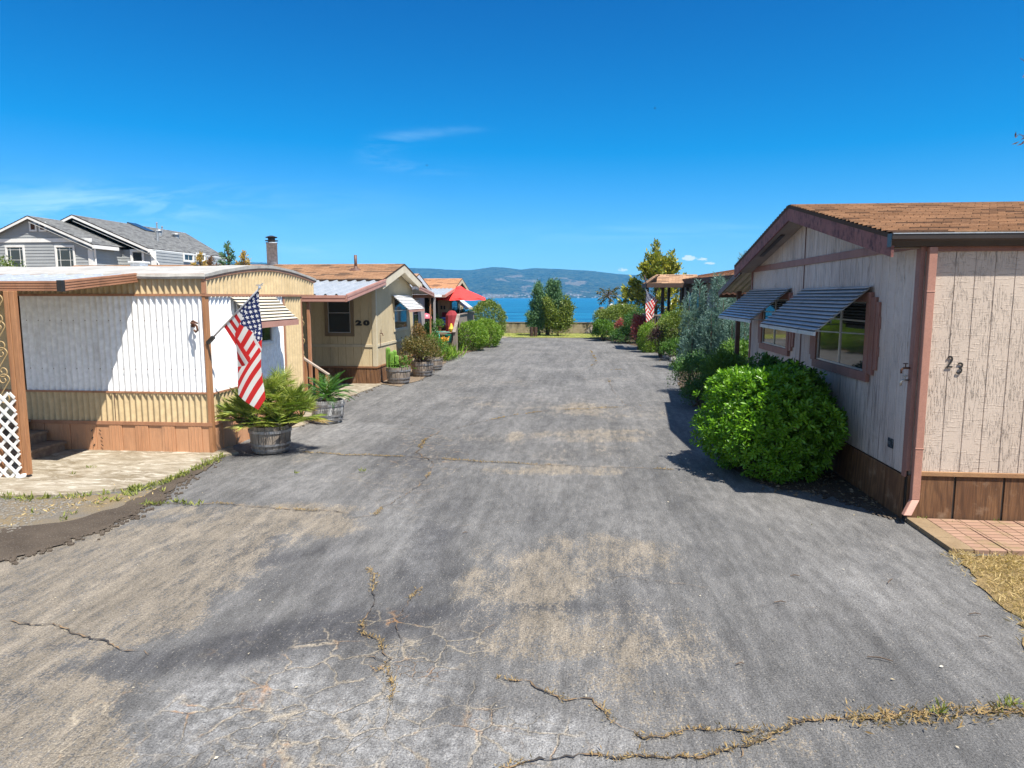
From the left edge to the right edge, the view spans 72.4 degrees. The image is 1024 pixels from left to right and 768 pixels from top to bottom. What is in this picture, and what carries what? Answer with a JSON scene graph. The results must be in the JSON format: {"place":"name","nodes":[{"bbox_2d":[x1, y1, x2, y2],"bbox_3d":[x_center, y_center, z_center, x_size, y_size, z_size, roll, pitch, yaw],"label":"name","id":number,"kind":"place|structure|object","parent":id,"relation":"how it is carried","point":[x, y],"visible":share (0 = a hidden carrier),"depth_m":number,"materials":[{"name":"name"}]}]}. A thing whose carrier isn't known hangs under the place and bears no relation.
{"place":"outdoors","nodes":[
{"label":"outdoors","id":0,"kind":"place"},
{"bbox_2d":[0,214,225,266],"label":"two storey house","id":1,"kind":"structure","parent":0,"point":[67,241],"depth_m":43.52,"materials":[{"name":"grey"}]},
{"bbox_2d":[4,245,25,266],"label":"window","id":2,"kind":"structure","parent":1,"relation":"in","point":[17,252],"depth_m":42.50,"materials":[{"name":"white paint"}]},
{"bbox_2d":[54,245,75,266],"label":"window","id":3,"kind":"structure","parent":1,"relation":"in","point":[64,254],"depth_m":42.20,"materials":[{"name":"white paint"}]},
{"bbox_2d":[130,249,144,261],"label":"window","id":4,"kind":"structure","parent":1,"relation":"in","point":[135,255],"depth_m":44.55,"materials":[{"name":"white paint"}]},
{"bbox_2d":[183,252,193,262],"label":"window","id":5,"kind":"structure","parent":1,"relation":"in","point":[187,257],"depth_m":48.06,"materials":[{"name":"white paint"}]},
{"bbox_2d":[217,240,241,265],"bbox_3d":[-6.557,-1.433,16.389,0.820,3.802,0.690,1,7,6],"label":"tree","id":6,"kind":"object","parent":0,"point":[229,257],"visible":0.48,"depth_m":16.15,"materials":[{"name":"green plant"}]},
{"bbox_2d":[292,383,380,427],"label":"walkway slab","id":7,"kind":"structure","parent":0,"point":[358,388],"depth_m":18.91,"materials":[{"name":"concrete"}]},
{"bbox_2d":[190,250,207,265],"bbox_3d":[-7.229,-1.331,16.477,0.819,3.577,0.684,1,7,6],"label":"tree","id":8,"kind":"object","parent":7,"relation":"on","point":[199,258],"visible":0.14,"depth_m":16.24,"materials":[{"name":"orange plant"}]},
{"bbox_2d":[207,255,219,265],"bbox_3d":[-6.997,-1.267,16.392,0.769,3.471,0.653,-2,7,-16],"label":"tree","id":9,"kind":"object","parent":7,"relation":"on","point":[210,260],"visible":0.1,"depth_m":16.22,"materials":[{"name":"orange plant"}]},
{"bbox_2d":[235,250,250,264],"bbox_3d":[-6.170,-1.325,16.365,0.810,3.594,0.675,1,7,6],"label":"tree","id":10,"kind":"object","parent":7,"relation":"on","point":[246,261],"visible":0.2,"depth_m":16.14,"materials":[{"name":"yellow plant"}]},
{"bbox_2d":[304,357,329,393],"bbox_3d":[-4.739,-0.153,16.657,0.819,1.195,0.090,1,7,6],"label":"stair railing","id":11,"kind":"object","parent":7,"relation":"on","point":[317,368],"visible":0.39,"depth_m":16.61,"materials":[{"name":"brown wood"}]},
{"bbox_2d":[356,347,483,385],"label":"verge earth","id":12,"kind":"structure","parent":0,"point":[414,378],"depth_m":21.78,"materials":[{"name":"brown soil"}]},
{"bbox_2d":[70,236,434,397],"bbox_3d":[-8.757,-2.427,21.931,11.214,4.447,9.880,1,7,6],"label":"mobile home","id":13,"kind":"object","parent":12,"relation":"on","point":[357,319],"visible":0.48,"depth_m":20.19,"materials":[{"name":"beige paint"}]},
{"bbox_2d":[324,300,353,335],"bbox_3d":[-4.947,-1.926,20.035,0.860,1.120,0.034,1,7,6],"label":"window","id":14,"kind":"structure","parent":13,"relation":"in","point":[339,316],"depth_m":20.04,"materials":[{"name":"black glass"}]},
{"bbox_2d":[393,297,407,331],"bbox_3d":[-3.599,-2.285,22.683,0.034,1.100,1.750,1,7,6],"label":"window","id":15,"kind":"structure","parent":13,"relation":"in","point":[400,318],"depth_m":22.53,"materials":[{"name":"blue glass"}]},
{"bbox_2d":[386,366,410,383],"bbox_3d":[-3.299,-0.270,20.347,0.732,0.478,0.732,1,7,6],"label":"planter barrel","id":16,"kind":"object","parent":12,"relation":"on","point":[400,375],"visible":0.95,"depth_m":20.07,"materials":[{"name":"grey wood"}]},
{"bbox_2d":[386,347,398,368],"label":"cactus","id":17,"kind":"object","parent":16,"relation":"on","point":[391,355],"visible":0.88,"depth_m":20.19,"materials":[{"name":"green plant"}]},
{"bbox_2d":[387,353,416,368],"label":"agave","id":18,"kind":"object","parent":16,"relation":"in","point":[405,357],"visible":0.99,"depth_m":20.14,"materials":[{"name":"green plant"}]},
{"bbox_2d":[411,319,428,360],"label":"shrub","id":19,"kind":"object","parent":12,"relation":"on","point":[418,329],"visible":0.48,"depth_m":24.34,"materials":[{"name":"brown plant"}]},
{"bbox_2d":[411,360,433,376],"bbox_3d":[-2.848,-0.500,22.248,0.712,0.465,0.711,1,7,6],"label":"planter barrel","id":20,"kind":"object","parent":12,"relation":"on","point":[425,368],"visible":0.95,"depth_m":21.98,"materials":[{"name":"grey wood"}]},
{"bbox_2d":[398,334,447,361],"bbox_3d":[-2.960,-1.160,22.320,1.840,0.985,1.572,5,9,35],"label":"shrub","id":21,"kind":"object","parent":20,"relation":"on","point":[428,345],"visible":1,"depth_m":22.05,"materials":[{"name":"brown plant"}]},
{"bbox_2d":[415,320,440,337],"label":"shrub","id":22,"kind":"object","parent":12,"relation":"on","point":[427,328],"visible":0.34,"depth_m":28.82,"materials":[{"name":"green plant"}]},
{"bbox_2d":[423,356,442,369],"bbox_3d":[-2.715,-0.730,24.180,0.678,0.444,0.678,1,7,6],"label":"planter barrel","id":23,"kind":"object","parent":12,"relation":"on","point":[438,364],"visible":0.59,"depth_m":23.94,"materials":[{"name":"grey wood"}]},
{"bbox_2d":[421,332,448,356],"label":"shrub","id":24,"kind":"object","parent":23,"relation":"on","point":[440,341],"visible":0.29,"depth_m":24.11,"materials":[{"name":"green plant"}]},
{"bbox_2d":[418,336,467,360],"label":"daylily","id":25,"kind":"object","parent":12,"relation":"on","point":[451,353],"visible":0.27,"depth_m":27.68,"materials":[{"name":"green plant"}]},
{"bbox_2d":[436,312,473,350],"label":"deck","id":26,"kind":"structure","parent":12,"relation":"on","point":[461,317],"depth_m":32.50,"materials":[{"name":"grey wood"}]},
{"bbox_2d":[425,312,431,323],"bbox_3d":[-4.055,-2.911,33.056,0.610,0.956,0.590,1,7,6],"label":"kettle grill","id":27,"kind":"object","parent":26,"relation":"on","point":[427,316],"visible":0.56,"depth_m":32.82,"materials":[{"name":"red metal"}]},
{"bbox_2d":[444,334,451,341],"bbox_3d":[-2.905,-2.090,31.980,0.360,0.340,0.355,1,7,6],"label":"flower pot","id":28,"kind":"object","parent":26,"relation":"on","point":[450,337],"visible":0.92,"depth_m":31.88,"materials":[{"name":"green plastic"}]},
{"bbox_2d":[445,310,456,331],"bbox_3d":[-2.852,-2.989,33.331,0.621,1.030,0.378,1,7,6],"label":"covered umbrella","id":29,"kind":"object","parent":26,"relation":"on","point":[451,315],"visible":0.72,"depth_m":33.17,"materials":[{"name":"red fabric"}]},
{"bbox_2d":[435,286,485,313],"bbox_3d":[-2.634,-3.824,35.231,2.605,2.220,2.605,1,7,6],"label":"patio umbrella","id":30,"kind":"object","parent":26,"relation":"on","point":[459,293],"visible":0.84,"depth_m":34.36,"materials":[{"name":"fabric"}]},
{"bbox_2d":[458,319,488,350],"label":"round shrub","id":31,"kind":"object","parent":12,"relation":"on","point":[473,342],"visible":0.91,"depth_m":32.42,"materials":[{"name":"green plant"}]},
{"bbox_2d":[468,298,507,339],"bbox_3d":[-1.417,-3.475,38.548,2.394,2.533,2.827,1,7,6],"label":"round shrub","id":32,"kind":"object","parent":12,"relation":"on","point":[481,306],"visible":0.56,"depth_m":38.04,"materials":[{"name":"green plant"}]},
{"bbox_2d":[473,317,502,347],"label":"round shrub","id":33,"kind":"object","parent":12,"relation":"on","point":[496,329],"visible":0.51,"depth_m":34.79,"materials":[{"name":"green plant"}]},
{"bbox_2d":[230,262,679,297],"bbox_3d":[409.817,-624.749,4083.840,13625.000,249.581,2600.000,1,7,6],"label":"hills","id":34,"kind":"structure","parent":0,"point":[500,281],"depth_m":3686.10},
{"bbox_2d":[482,294,679,297],"bbox_3d":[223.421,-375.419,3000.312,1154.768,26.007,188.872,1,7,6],"label":"shore town","id":35,"kind":"object","parent":34,"relation":"on","point":[529,296],"visible":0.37,"depth_m":2997.10},
{"bbox_2d":[0,338,1023,767],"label":"road","id":36,"kind":"structure","parent":0,"point":[714,556],"depth_m":5.63,"materials":[{"name":"grey asphalt"}]},
{"bbox_2d":[0,484,163,527],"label":"gravel patch","id":37,"kind":"object","parent":36,"relation":"on","point":[84,510],"visible":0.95,"depth_m":8.34,"materials":[{"name":"beige gravel"}]},
{"bbox_2d":[0,499,95,532],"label":"gravel stones","id":38,"kind":"object","parent":37,"relation":"on","point":[29,508],"visible":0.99,"depth_m":8.24,"materials":[{"name":"grey gravel"}]},
{"bbox_2d":[11,484,160,525],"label":"dry litter","id":39,"kind":"object","parent":37,"relation":"on","point":[88,503],"visible":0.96,"depth_m":8.52,"materials":[{"name":"brown plant"}]},
{"bbox_2d":[0,462,212,560],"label":"dark earth strip","id":40,"kind":"object","parent":36,"relation":"on","point":[20,541],"visible":0.9,"depth_m":7.57,"materials":[{"name":"soil"}]},
{"bbox_2d":[0,446,238,497],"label":"concrete pad","id":41,"kind":"object","parent":36,"relation":"on","point":[51,475],"visible":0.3,"depth_m":10.02,"materials":[{"name":"beige concrete"}]},
{"bbox_2d":[1,419,66,460],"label":"wooden steps","id":42,"kind":"structure","parent":41,"relation":"on","point":[41,445],"depth_m":11.04,"materials":[{"name":"brown wood"}]},
{"bbox_2d":[0,452,225,520],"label":"edge weeds","id":43,"kind":"object","parent":41,"relation":"on","point":[141,486],"visible":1,"depth_m":8.85,"materials":[{"name":"green plant"}]},
{"bbox_2d":[0,261,315,477],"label":"mobile home","id":44,"kind":"object","parent":36,"relation":"on","point":[123,358],"visible":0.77,"depth_m":11.20,"materials":[{"name":"white paint"}]},
{"bbox_2d":[190,320,198,332],"bbox_3d":[-4.949,-0.892,10.883,0.211,0.201,0.094,6,10,42],"label":"wall ornament","id":45,"kind":"object","parent":44,"relation":"attached to","point":[192,323],"depth_m":10.84,"materials":[{"name":"metal"}]},
{"bbox_2d":[206,283,264,409],"bbox_3d":[-4.253,-0.576,10.674,1.202,1.912,0.137,3,8,25],"label":"flag","id":46,"kind":"object","parent":44,"relation":"attached to","point":[242,325],"visible":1,"depth_m":10.54,"materials":[{"name":"fabric"}]},
{"bbox_2d":[235,302,273,345],"bbox_3d":[-4.594,-1.101,12.550,0.039,0.850,1.350,1,7,6],"label":"window","id":47,"kind":"structure","parent":44,"relation":"in","point":[267,333],"depth_m":13.00,"materials":[{"name":"black glass"}]},
{"bbox_2d":[248,425,291,453],"bbox_3d":[-3.917,0.865,11.355,0.678,0.443,0.678,1,7,6],"label":"planter barrel","id":48,"kind":"object","parent":36,"relation":"on","point":[271,440],"visible":0.84,"depth_m":11.10,"materials":[{"name":"grey wood"}]},
{"bbox_2d":[214,364,331,430],"bbox_3d":[-3.914,0.206,11.261,1.982,1.095,1.462,4,8,29],"label":"fern","id":49,"kind":"object","parent":48,"relation":"in","point":[284,406],"visible":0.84,"depth_m":11.13,"materials":[{"name":"green plant"}]},
{"bbox_2d":[312,397,344,423],"bbox_3d":[-3.697,0.529,14.056,0.678,0.443,0.678,1,7,6],"label":"planter barrel","id":50,"kind":"object","parent":36,"relation":"on","point":[335,414],"visible":0.66,"depth_m":13.81,"materials":[{"name":"grey wood"}]},
{"bbox_2d":[303,371,356,408],"bbox_3d":[-3.669,0.092,13.985,1.094,0.674,1.137,-3,8,-22],"label":"sago palm","id":51,"kind":"object","parent":50,"relation":"in","point":[326,394],"visible":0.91,"depth_m":13.93,"materials":[{"name":"green plant"}]},
{"bbox_2d":[2,355,906,564],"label":"earth crumbs","id":52,"kind":"object","parent":36,"relation":"on","point":[69,542],"visible":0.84,"depth_m":8.09,"materials":[{"name":"brown soil"}]},
{"bbox_2d":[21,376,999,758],"bbox_3d":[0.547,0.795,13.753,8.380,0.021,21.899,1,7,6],"label":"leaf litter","id":53,"kind":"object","parent":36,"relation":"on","point":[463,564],"visible":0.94,"depth_m":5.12,"materials":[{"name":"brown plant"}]},
{"bbox_2d":[3,353,1019,767],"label":"road cracks","id":54,"kind":"object","parent":36,"relation":"on","point":[557,695],"visible":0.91,"depth_m":4.21,"materials":[{"name":"black asphalt"}]},
{"bbox_2d":[70,465,1023,714],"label":"green crack weeds","id":55,"kind":"object","parent":36,"relation":"on","point":[1010,703],"visible":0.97,"depth_m":4.28,"materials":[{"name":"green plant"}]},
{"bbox_2d":[147,351,1022,767],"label":"crack weeds","id":56,"kind":"object","parent":36,"relation":"on","point":[389,679],"visible":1,"depth_m":4.16,"materials":[{"name":"green plant"}]},
{"bbox_2d":[589,318,616,340],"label":"shrub","id":57,"kind":"object","parent":36,"relation":"on","point":[602,326],"visible":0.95,"depth_m":39.84,"materials":[{"name":"green plant"}]},
{"bbox_2d":[629,311,648,349],"bbox_3d":[6.055,-2.564,33.212,1.108,1.911,1.063,-2,7,-13],"label":"barberry","id":58,"kind":"object","parent":36,"relation":"on","point":[639,320],"visible":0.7,"depth_m":33.05,"materials":[{"name":"red plant"}]},
{"bbox_2d":[645,325,675,356],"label":"shrub","id":59,"kind":"object","parent":36,"relation":"on","point":[655,335],"visible":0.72,"depth_m":29.02,"materials":[{"name":"purple plant"}]},
{"bbox_2d":[463,531,990,663],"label":"fallen twigs","id":60,"kind":"object","parent":36,"relation":"on","point":[867,656],"visible":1,"depth_m":5.16,"materials":[{"name":"brown wood"}]},
{"bbox_2d":[829,694,1023,733],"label":"dry verge weeds","id":61,"kind":"object","parent":36,"relation":"on","point":[982,708],"visible":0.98,"depth_m":4.19,"materials":[{"name":"beige plant"}]},
{"bbox_2d":[906,517,973,553],"bbox_3d":[4.468,1.590,7.357,0.210,0.070,0.982,1,7,6],"label":"paving edge","id":62,"kind":"object","parent":36,"relation":"on","point":[944,539],"visible":0.99,"depth_m":7.28,"materials":[{"name":"beige concrete"}]},
{"bbox_2d":[926,518,1023,555],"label":"brick paving","id":63,"kind":"structure","parent":36,"relation":"on","point":[990,537],"depth_m":7.32,"materials":[{"name":"brown brick"}]},
{"bbox_2d":[0,0,1023,274],"label":"sky","id":64,"kind":"structure","parent":0,"point":[314,126],"materials":[{"name":"blue"}]},
{"bbox_2d":[505,333,610,337],"bbox_3d":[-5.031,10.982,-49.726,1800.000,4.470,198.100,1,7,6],"label":"ground","id":65,"kind":"structure","parent":0,"point":[535,337],"depth_m":44.06,"materials":[{"name":"green plant"}]},
{"bbox_2d":[0,254,25,266],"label":"shrub","id":66,"kind":"object","parent":65,"relation":"on","point":[3,263],"visible":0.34,"depth_m":17.28,"materials":[{"name":"green plant"}]},
{"bbox_2d":[410,274,441,336],"bbox_3d":[-8.311,-3.042,30.641,11.380,3.520,5.223,1,7,6],"label":"mobile home","id":67,"kind":"object","parent":65,"relation":"on","point":[420,316],"visible":0.16,"depth_m":31.35,"materials":[{"name":"beige"}]},
{"bbox_2d":[413,300,418,327],"bbox_3d":[-4.237,-3.082,30.876,0.039,1.200,1.100,1,7,6],"label":"window","id":68,"kind":"structure","parent":67,"relation":"in","point":[415,314],"depth_m":31.01,"materials":[{"name":"grey glass"}]},
{"bbox_2d":[423,278,472,329],"bbox_3d":[-7.848,-3.774,36.605,11.114,3.500,7.173,1,7,6],"label":"mobile home","id":69,"kind":"object","parent":65,"relation":"on","point":[445,287],"visible":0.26,"depth_m":35.51,"materials":[{"name":"beige paint"}]},
{"bbox_2d":[425,298,439,325],"bbox_3d":[-4.141,-3.686,35.250,1.000,2.020,0.074,1,7,6],"label":"door","id":70,"kind":"structure","parent":69,"relation":"in","point":[427,309],"depth_m":35.20,"materials":[{"name":"beige paint"}]},
{"bbox_2d":[451,300,457,310],"bbox_3d":[-2.998,-3.959,36.719,0.039,1.100,1.900,1,7,6],"label":"window","id":71,"kind":"structure","parent":69,"relation":"in","point":[454,304],"depth_m":36.63,"materials":[{"name":"glass"}]},
{"bbox_2d":[524,277,564,335],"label":"conifer tree","id":72,"kind":"object","parent":65,"relation":"on","point":[535,315],"visible":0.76,"depth_m":44.85,"materials":[{"name":"green plant"}]},
{"bbox_2d":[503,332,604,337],"bbox_3d":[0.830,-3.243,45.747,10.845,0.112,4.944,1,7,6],"label":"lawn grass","id":73,"kind":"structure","parent":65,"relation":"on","point":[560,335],"depth_m":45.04,"materials":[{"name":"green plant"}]},
{"bbox_2d":[542,294,577,335],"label":"leafy tree","id":74,"kind":"object","parent":65,"relation":"on","point":[562,319],"visible":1,"depth_m":44.29,"materials":[{"name":"green plant"}]},
{"bbox_2d":[583,325,592,333],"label":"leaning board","id":75,"kind":"object","parent":65,"relation":"on","point":[590,329],"visible":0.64,"depth_m":47.56,"materials":[{"name":"grey wood"}]},
{"bbox_2d":[497,322,678,333],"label":"block wall","id":76,"kind":"structure","parent":65,"relation":"on","point":[521,327],"depth_m":48.08,"materials":[{"name":"concrete"}]},
{"bbox_2d":[596,286,619,331],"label":"young tree","id":77,"kind":"object","parent":65,"relation":"on","point":[608,294],"visible":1,"depth_m":46.05,"materials":[{"name":"green plant"}]},
{"bbox_2d":[617,238,685,326],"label":"magnolia tree","id":78,"kind":"object","parent":65,"relation":"on","point":[659,262],"visible":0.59,"depth_m":44.46,"materials":[{"name":"green plant"}]},
{"bbox_2d":[667,270,748,351],"bbox_3d":[12.871,-3.507,31.055,9.800,4.300,10.060,0,7,-3],"label":"mobile home","id":79,"kind":"object","parent":65,"relation":"on","point":[728,274],"visible":0.1,"depth_m":31.42,"materials":[{"name":"brown paint"}]},
{"bbox_2d":[707,294,714,337],"bbox_3d":[8.748,-2.953,30.853,0.038,2.050,1.000,0,7,-3],"label":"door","id":80,"kind":"structure","parent":79,"relation":"in","point":[708,295],"depth_m":30.91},
{"bbox_2d":[718,201,1023,521],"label":"mobile home","id":81,"kind":"object","parent":65,"relation":"on","point":[901,325],"visible":0.84,"depth_m":7.92,"materials":[{"name":"beige wood"}]},
{"bbox_2d":[759,292,792,355],"bbox_3d":[4.942,-1.160,13.184,0.054,1.110,1.980,1,7,6],"label":"window","id":82,"kind":"structure","parent":81,"relation":"in","point":[773,340],"depth_m":13.16,"materials":[{"name":"glass"}]},
{"bbox_2d":[811,292,874,381],"bbox_3d":[4.609,-0.715,9.850,0.054,1.130,2.100,1,7,6],"label":"window","id":83,"kind":"structure","parent":81,"relation":"in","point":[845,354],"depth_m":9.56,"materials":[{"name":"glass"}]},
{"bbox_2d":[464,298,679,321],"bbox_3d":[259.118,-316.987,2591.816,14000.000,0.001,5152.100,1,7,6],"label":"lake","id":84,"kind":"structure","parent":0,"point":[515,309],"depth_m":378.70,"materials":[{"name":"liquid"}]},
{"bbox_2d":[591,337,897,517],"bbox_3d":[8.693,-0.649,25.394,11.790,0.001,36.049,1,7,6],"label":"planting bed","id":85,"kind":"object","parent":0,"point":[856,493],"visible":0.19,"depth_m":9.36,"materials":[{"name":"soil"}]},
{"bbox_2d":[592,302,638,338],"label":"hedge","id":86,"kind":"object","parent":85,"relation":"on","point":[615,312],"visible":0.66,"depth_m":41.07,"materials":[{"name":"green plant"}]},
{"bbox_2d":[613,317,623,341],"bbox_3d":[6.121,-3.094,39.446,0.836,1.427,0.888,1,7,6],"label":"barberry","id":87,"kind":"object","parent":85,"relation":"on","point":[619,323],"visible":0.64,"depth_m":39.35,"materials":[{"name":"red plant"}]},
{"bbox_2d":[607,325,636,342],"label":"shrub","id":88,"kind":"object","parent":85,"relation":"on","point":[622,334],"visible":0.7,"depth_m":37.83,"materials":[{"name":"green plant"}]},
{"bbox_2d":[620,305,653,341],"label":"shrub","id":89,"kind":"object","parent":85,"relation":"on","point":[628,317],"visible":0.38,"depth_m":37.71,"materials":[{"name":"green plant"}]},
{"bbox_2d":[635,322,658,352],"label":"boxwood","id":90,"kind":"object","parent":85,"relation":"on","point":[645,346],"visible":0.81,"depth_m":31.65,"materials":[{"name":"green plant"}]},
{"bbox_2d":[657,311,678,351],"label":"shrub","id":91,"kind":"object","parent":85,"relation":"on","point":[663,318],"visible":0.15,"depth_m":31.58,"materials":[{"name":"green plant"}]},
{"bbox_2d":[655,335,684,356],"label":"shrub","id":92,"kind":"object","parent":85,"relation":"on","point":[671,345],"visible":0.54,"depth_m":27.59,"materials":[{"name":"green plant"}]},
{"bbox_2d":[642,274,700,349],"bbox_3d":[7.579,-3.435,33.473,2.560,3.560,2.750,1,7,6],"label":"entry porch","id":93,"kind":"object","parent":85,"relation":"on","point":[662,282],"visible":0.46,"depth_m":32.50,"materials":[{"name":"brown wood"}]},
{"bbox_2d":[645,290,663,321],"bbox_3d":[6.599,-3.620,32.366,0.990,1.531,0.141,-3,8,-20],"label":"flag","id":94,"kind":"object","parent":93,"relation":"attached to","point":[651,302],"visible":1,"depth_m":32.29,"materials":[{"name":"fabric"}]},
{"bbox_2d":[658,303,696,355],"bbox_3d":[6.841,-2.196,28.676,1.716,2.308,2.100,1,7,6],"label":"shrub","id":95,"kind":"object","parent":85,"relation":"on","point":[671,319],"visible":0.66,"depth_m":28.35,"materials":[{"name":"green plant"}]},
{"bbox_2d":[666,348,714,389],"bbox_3d":[4.801,-0.344,18.308,1.510,1.194,1.864,1,7,6],"label":"shrub","id":96,"kind":"object","parent":85,"relation":"on","point":[683,364],"visible":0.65,"depth_m":18.13,"materials":[{"name":"green plant"}]},
{"bbox_2d":[670,278,712,369],"bbox_3d":[6.333,-2.044,23.904,1.828,3.196,1.705,-5,8,-33],"label":"cypress","id":97,"kind":"object","parent":85,"relation":"on","point":[688,340],"visible":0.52,"depth_m":24.09,"materials":[{"name":"green plant"}]},
{"bbox_2d":[678,371,715,406],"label":"shrub","id":98,"kind":"object","parent":85,"relation":"on","point":[698,384],"visible":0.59,"depth_m":15.94,"materials":[{"name":"green plant"}]},
{"bbox_2d":[691,271,748,369],"bbox_3d":[7.198,-2.054,23.228,2.156,3.401,2.244,-4,8,-31],"label":"cypress","id":99,"kind":"object","parent":85,"relation":"on","point":[724,329],"visible":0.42,"depth_m":23.30,"materials":[{"name":"green plant"}]},
{"bbox_2d":[697,345,747,396],"bbox_3d":[5.104,-0.260,16.686,1.483,1.422,1.765,1,7,6],"label":"shrub","id":100,"kind":"object","parent":85,"relation":"on","point":[721,359],"visible":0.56,"depth_m":16.42,"materials":[{"name":"green plant"}]},
{"bbox_2d":[719,335,748,359],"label":"shrub","id":101,"kind":"object","parent":85,"relation":"on","point":[743,347],"visible":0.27,"depth_m":19.81,"materials":[{"name":"green plant"}]},
{"bbox_2d":[689,360,850,483],"bbox_3d":[3.742,0.461,10.156,2.258,1.677,2.470,1,7,6],"label":"bush","id":102,"kind":"object","parent":85,"relation":"on","point":[814,445],"visible":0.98,"depth_m":9.46,"materials":[{"name":"green plant"}]},
{"bbox_2d":[729,351,830,460],"bbox_3d":[3.927,0.363,10.511,1.672,1.707,1.583,-5,9,-37],"label":"bush","id":103,"kind":"object","parent":85,"relation":"on","point":[766,359],"visible":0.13,"depth_m":10.29,"materials":[{"name":"green plant"}]},
{"bbox_2d":[753,470,882,508],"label":"bed litter","id":104,"kind":"object","parent":85,"relation":"on","point":[832,476],"visible":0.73,"depth_m":9.08,"materials":[{"name":"brown plant"}]},
{"bbox_2d":[940,547,1023,645],"bbox_3d":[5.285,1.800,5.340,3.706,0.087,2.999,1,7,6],"label":"dry grass","id":105,"kind":"structure","parent":0,"point":[1003,559],"depth_m":6.36,"materials":[{"name":"beige plant"}]},
{"bbox_3d":[-3.498,-2.585,33.041,0.466,0.300,0.459,1,7,6],"label":"flower pot","id":106,"kind":"object","parent":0,"visible":0},
{"bbox_2d":[431,317,445,326],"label":"potted plant","id":107,"kind":"object","parent":106,"relation":"in","point":[440,321],"visible":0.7,"depth_m":32.88,"materials":[{"name":"green plant"}]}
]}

